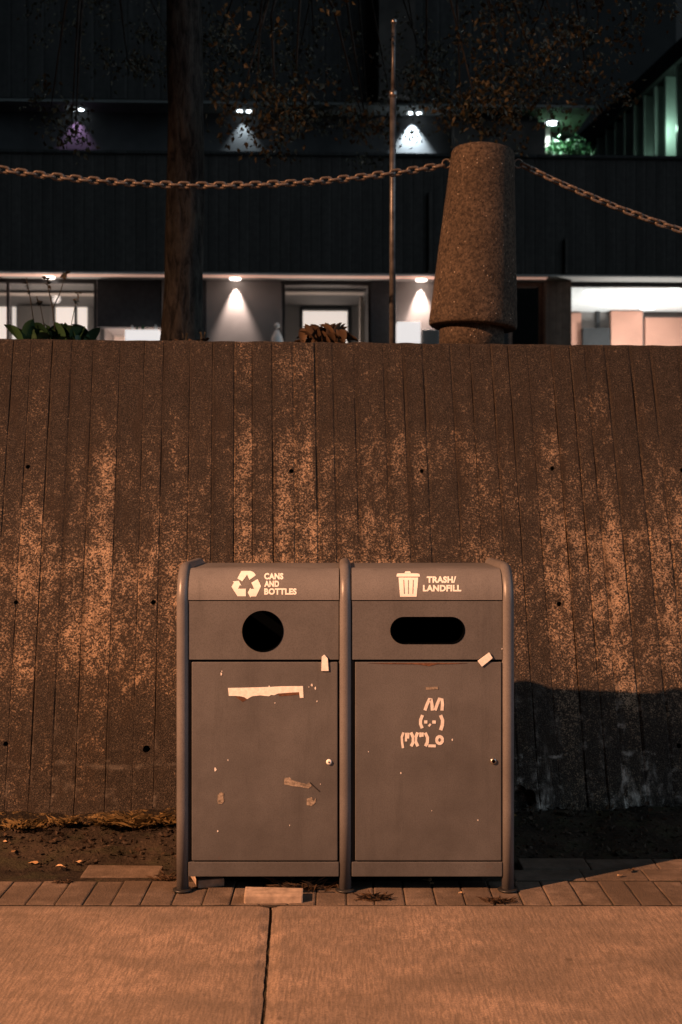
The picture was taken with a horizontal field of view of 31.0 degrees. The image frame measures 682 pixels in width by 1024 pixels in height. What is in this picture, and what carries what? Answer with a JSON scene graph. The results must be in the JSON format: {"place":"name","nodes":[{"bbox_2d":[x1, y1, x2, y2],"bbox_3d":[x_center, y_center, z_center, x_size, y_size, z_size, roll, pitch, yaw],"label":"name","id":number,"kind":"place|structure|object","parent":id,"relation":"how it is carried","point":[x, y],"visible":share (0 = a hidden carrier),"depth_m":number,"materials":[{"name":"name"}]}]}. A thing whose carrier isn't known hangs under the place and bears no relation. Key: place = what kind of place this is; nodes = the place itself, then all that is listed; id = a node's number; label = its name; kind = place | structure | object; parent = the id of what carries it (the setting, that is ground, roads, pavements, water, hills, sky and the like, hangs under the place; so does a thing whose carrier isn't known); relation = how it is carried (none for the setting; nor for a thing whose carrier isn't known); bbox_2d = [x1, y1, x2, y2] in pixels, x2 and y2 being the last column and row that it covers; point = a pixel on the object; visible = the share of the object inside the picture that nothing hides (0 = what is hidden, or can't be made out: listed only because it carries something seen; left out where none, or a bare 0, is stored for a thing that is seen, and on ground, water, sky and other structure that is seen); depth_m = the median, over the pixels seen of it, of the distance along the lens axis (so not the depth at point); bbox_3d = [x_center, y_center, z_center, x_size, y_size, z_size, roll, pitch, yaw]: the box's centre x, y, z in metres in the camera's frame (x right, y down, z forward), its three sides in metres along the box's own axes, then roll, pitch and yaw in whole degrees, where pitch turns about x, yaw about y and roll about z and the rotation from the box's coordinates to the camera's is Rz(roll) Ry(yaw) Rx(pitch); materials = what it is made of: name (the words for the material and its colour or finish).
{"place":"outdoors","nodes":[
{"label":"outdoors","id":0,"kind":"place"},
{"bbox_2d":[0,906,681,1023],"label":"pavement","id":1,"kind":"structure","parent":0,"point":[375,965],"depth_m":3.78,"materials":[{"name":"concrete"}]},
{"bbox_2d":[261,909,271,1023],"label":"joint dirt","id":2,"kind":"structure","parent":1,"relation":"on","point":[266,972],"depth_m":3.78,"materials":[{"name":"soil"}]},
{"bbox_2d":[0,858,681,908],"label":"paver strip","id":3,"kind":"object","parent":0,"point":[553,876],"visible":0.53,"depth_m":4.54,"materials":[{"name":"brick"}]},
{"bbox_2d":[53,879,72,883],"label":"weed tuft","id":4,"kind":"object","parent":3,"relation":"on","point":[60,880],"visible":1,"depth_m":4.63,"materials":[{"name":"brown plant"}]},
{"bbox_2d":[244,887,302,903],"bbox_3d":[-0.242,1.384,4.430,0.211,0.037,0.093,1,1,-2],"label":"loose paver","id":5,"kind":"object","parent":3,"relation":"on","point":[259,895],"visible":1,"depth_m":4.39,"materials":[{"name":"beige concrete"}]},
{"bbox_2d":[263,876,338,892],"bbox_3d":[-0.144,1.371,4.541,0.302,0.051,0.141,0,0,0],"label":"weed tuft","id":6,"kind":"object","parent":3,"relation":"on","point":[306,885],"visible":0.8,"depth_m":4.54,"materials":[{"name":"brown plant"}]},
{"bbox_2d":[351,889,393,901],"bbox_3d":[0.116,1.381,4.426,0.163,0.031,0.070,0,0,-9],"label":"weed tuft","id":7,"kind":"object","parent":3,"relation":"on","point":[368,896],"visible":1,"depth_m":4.42,"materials":[{"name":"brown plant"}]},
{"bbox_2d":[476,896,516,903],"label":"weed tuft","id":8,"kind":"object","parent":3,"relation":"on","point":[493,900],"visible":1,"depth_m":4.39,"materials":[{"name":"brown plant"}]},
{"bbox_2d":[0,806,681,906],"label":"earth strip","id":9,"kind":"object","parent":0,"point":[548,820],"visible":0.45,"depth_m":5.10,"materials":[{"name":"brown soil"}]},
{"bbox_2d":[1,817,47,828],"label":"grass tuft","id":10,"kind":"object","parent":9,"relation":"on","point":[17,824],"visible":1,"depth_m":5.24,"materials":[{"name":"plant"}]},
{"bbox_2d":[46,815,94,823],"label":"grass tuft","id":11,"kind":"object","parent":9,"relation":"on","point":[73,820],"visible":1,"depth_m":5.25,"materials":[{"name":"plant"}]},
{"bbox_2d":[91,813,130,824],"bbox_3d":[-0.985,1.319,5.275,0.217,0.037,0.093,0,0,0],"label":"grass tuft","id":12,"kind":"object","parent":9,"relation":"on","point":[104,820],"visible":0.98,"depth_m":5.26,"materials":[{"name":"plant"}]},
{"bbox_2d":[93,807,173,826],"bbox_3d":[-0.891,1.315,5.283,0.322,0.057,0.169,0,0,12],"label":"grass tuft","id":13,"kind":"object","parent":9,"relation":"on","point":[135,819],"visible":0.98,"depth_m":5.26,"materials":[{"name":"plant"}]},
{"bbox_2d":[129,809,176,824],"bbox_3d":[-0.780,1.312,5.293,0.307,0.049,0.134,0,0,0],"label":"grass tuft","id":14,"kind":"object","parent":9,"relation":"on","point":[164,819],"visible":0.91,"depth_m":5.28,"materials":[{"name":"plant"}]},
{"bbox_2d":[145,870,176,880],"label":"weed tuft","id":15,"kind":"object","parent":9,"relation":"on","point":[165,877],"visible":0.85,"depth_m":4.66,"materials":[{"name":"brown plant"}]},
{"bbox_2d":[191,876,223,887],"bbox_3d":[-0.512,1.380,4.660,0.100,0.030,0.200,0,0,-17],"label":"wooden block","id":16,"kind":"object","parent":9,"relation":"on","point":[207,881],"depth_m":4.57,"materials":[{"name":"brown wood"}]},
{"bbox_2d":[0,801,681,865],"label":"leaf litter","id":17,"kind":"object","parent":9,"relation":"on","point":[172,852],"visible":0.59,"depth_m":5.21,"materials":[{"name":"brown plant"}]},
{"bbox_2d":[0,805,681,871],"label":"grit","id":18,"kind":"object","parent":9,"relation":"on","point":[566,811],"visible":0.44,"depth_m":5.18,"materials":[{"name":"brown gravel"}]},
{"bbox_2d":[172,558,517,892],"bbox_3d":[0.016,0.791,4.840,1.275,1.206,0.696,0,0,0],"label":"recycling station","id":19,"kind":"object","parent":9,"relation":"on","point":[324,711],"visible":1,"depth_m":4.52,"materials":[{"name":"grey metal"}]},
{"bbox_2d":[192,655,337,860],"bbox_3d":[-0.281,0.903,4.524,0.536,0.758,0.029,0,0,0],"label":"door","id":20,"kind":"structure","parent":19,"relation":"in","point":[265,734],"depth_m":4.52,"materials":[{"name":"grey metal"}]},
{"bbox_2d":[355,653,500,860],"bbox_3d":[0.323,0.891,4.524,0.542,0.782,0.029,0,0,0],"label":"door","id":21,"kind":"structure","parent":19,"relation":"in","point":[428,734],"depth_m":4.52,"materials":[{"name":"grey metal"}]},
{"bbox_2d":[570,37,681,155],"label":"glazed building","id":22,"kind":"structure","parent":0,"point":[650,123],"depth_m":32.25,"materials":[{"name":"green glass"}]},
{"bbox_2d":[676,0,681,41],"label":"sky","id":23,"kind":"structure","parent":0,"point":[678,24],"materials":[{"name":"black"}]},
{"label":"terrain","id":24,"kind":"structure","parent":0,"visible":0},
{"bbox_2d":[0,0,681,345],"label":"concrete building","id":25,"kind":"structure","parent":24,"relation":"on","point":[292,261],"depth_m":24.06,"materials":[{"name":"paint"}]},
{"bbox_2d":[0,307,86,338],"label":"window","id":26,"kind":"structure","parent":25,"relation":"in","point":[63,314],"depth_m":27.74,"materials":[{"name":"beige glass"}]},
{"bbox_2d":[0,279,96,339],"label":"window","id":27,"kind":"structure","parent":25,"relation":"in","point":[2,281],"depth_m":24.43,"materials":[{"name":"grey metal"}]},
{"bbox_2d":[125,330,160,340],"bbox_3d":[-3.933,-2.627,24.420,0.667,1.945,0.300,0,0,0],"label":"white counter","id":28,"kind":"object","parent":25,"relation":"on","point":[151,335],"visible":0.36,"depth_m":24.27,"materials":[{"name":"white"}]},
{"bbox_2d":[271,323,282,341],"bbox_3d":[-1.267,-2.699,24.320,0.280,2.088,0.273,0,0,0],"label":"floor lamp","id":29,"kind":"object","parent":25,"relation":"on","point":[276,336],"visible":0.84,"depth_m":24.25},
{"bbox_2d":[300,307,350,342],"bbox_3d":[-0.345,-3.124,27.545,1.132,2.939,0.110,0,0,-2],"label":"inner window","id":30,"kind":"structure","parent":25,"relation":"in","point":[306,317],"depth_m":27.55,"materials":[{"name":"beige glass"}]},
{"bbox_2d":[282,281,370,341],"bbox_3d":[-0.290,-3.143,24.650,1.767,2.975,0.080,0,0,-2],"label":"window","id":31,"kind":"structure","parent":25,"relation":"in","point":[284,283],"depth_m":24.62,"materials":[{"name":"grey metal"}]},
{"bbox_2d":[396,322,419,342],"bbox_3d":[1.333,-2.703,24.385,0.467,2.095,0.370,0,0,0],"label":"glowing box","id":32,"kind":"object","parent":25,"relation":"on","point":[407,332],"visible":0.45,"depth_m":24.20,"materials":[{"name":"white plastic"}]},
{"bbox_2d":[420,329,438,343],"bbox_3d":[1.762,-2.636,24.400,0.375,1.962,0.320,0,0,0],"label":"white cabinet","id":33,"kind":"object","parent":25,"relation":"on","point":[429,336],"visible":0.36,"depth_m":24.24,"materials":[{"name":"paint"}]},
{"bbox_2d":[509,282,541,343],"bbox_3d":[3.716,-3.143,24.790,0.683,2.975,0.080,0,0,-2],"label":"window","id":34,"kind":"structure","parent":25,"relation":"in","point":[519,284],"depth_m":24.76,"materials":[{"name":"brown metal"}]},
{"bbox_2d":[546,133,595,154],"bbox_3d":[4.669,-7.008,25.195,1.229,1.415,1.061,0,0,0],"label":"terrace bush","id":35,"kind":"object","parent":25,"relation":"on","point":[574,147],"visible":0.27,"depth_m":24.96,"materials":[{"name":"green plant"}]},
{"bbox_2d":[571,283,681,287],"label":"window","id":36,"kind":"structure","parent":25,"relation":"in","point":[592,285],"depth_m":24.83,"materials":[{"name":"grey metal"}]},
{"bbox_2d":[17,0,681,340],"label":"tree","id":37,"kind":"object","parent":24,"relation":"on","point":[185,55],"visible":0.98,"depth_m":7.97,"materials":[{"name":"brown plant"}]},
{"bbox_2d":[389,18,396,342],"bbox_3d":[0.301,-1.753,7.100,0.045,2.195,0.045,0,0,45],"label":"metal pole","id":38,"kind":"object","parent":24,"relation":"on","point":[392,235],"visible":0.95,"depth_m":7.09,"materials":[{"name":"metal"}]},
{"label":"ground","id":39,"kind":"structure","parent":0,"visible":0},
{"bbox_2d":[0,339,681,831],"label":"concrete retaining wall","id":40,"kind":"structure","parent":39,"relation":"on","point":[134,475],"depth_m":5.87,"materials":[{"name":"brown concrete"}]},
{"bbox_2d":[4,271,99,339],"bbox_3d":[-1.493,-1.041,6.362,0.492,0.413,0.176,0,0,0],"label":"leafy weed","id":41,"kind":"object","parent":40,"relation":"on","point":[30,329],"visible":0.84,"depth_m":6.33,"materials":[{"name":"green plant"}]},
{"bbox_2d":[168,333,190,340],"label":"withered plant","id":42,"kind":"object","parent":40,"relation":"on","point":[183,337],"visible":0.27,"depth_m":6.42,"materials":[{"name":"brown plant"}]},
{"bbox_2d":[196,332,209,340],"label":"withered plant","id":43,"kind":"object","parent":40,"relation":"on","point":[203,339],"visible":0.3,"depth_m":6.38,"materials":[{"name":"brown plant"}]},
{"bbox_2d":[294,322,357,342],"bbox_3d":[-0.083,-0.904,6.411,0.353,0.160,0.144,0,0,0],"label":"withered plant","id":44,"kind":"object","parent":40,"relation":"on","point":[335,333],"visible":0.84,"depth_m":6.37,"materials":[{"name":"brown plant"}]},
{"bbox_2d":[429,142,522,343],"bbox_3d":[0.709,-1.368,6.450,0.495,1.088,0.461,0,0,0],"label":"bollard","id":45,"kind":"object","parent":40,"relation":"on","point":[474,298],"visible":0.99,"depth_m":6.28,"materials":[{"name":"brown concrete"}]},
{"bbox_2d":[0,163,444,189],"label":"chain","id":46,"kind":"object","parent":45,"relation":"hanging from","point":[207,185],"visible":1,"depth_m":6.35,"materials":[{"name":"brown metal"}]},
{"bbox_2d":[519,162,681,233],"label":"chain","id":47,"kind":"object","parent":45,"relation":"hanging from","point":[568,186],"visible":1,"depth_m":6.47,"materials":[{"name":"metal"}]},
{"bbox_2d":[559,0,675,154],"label":"building","id":48,"kind":"structure","parent":39,"relation":"on","point":[657,41],"depth_m":44.00,"materials":[{"name":"black"}]}
]}

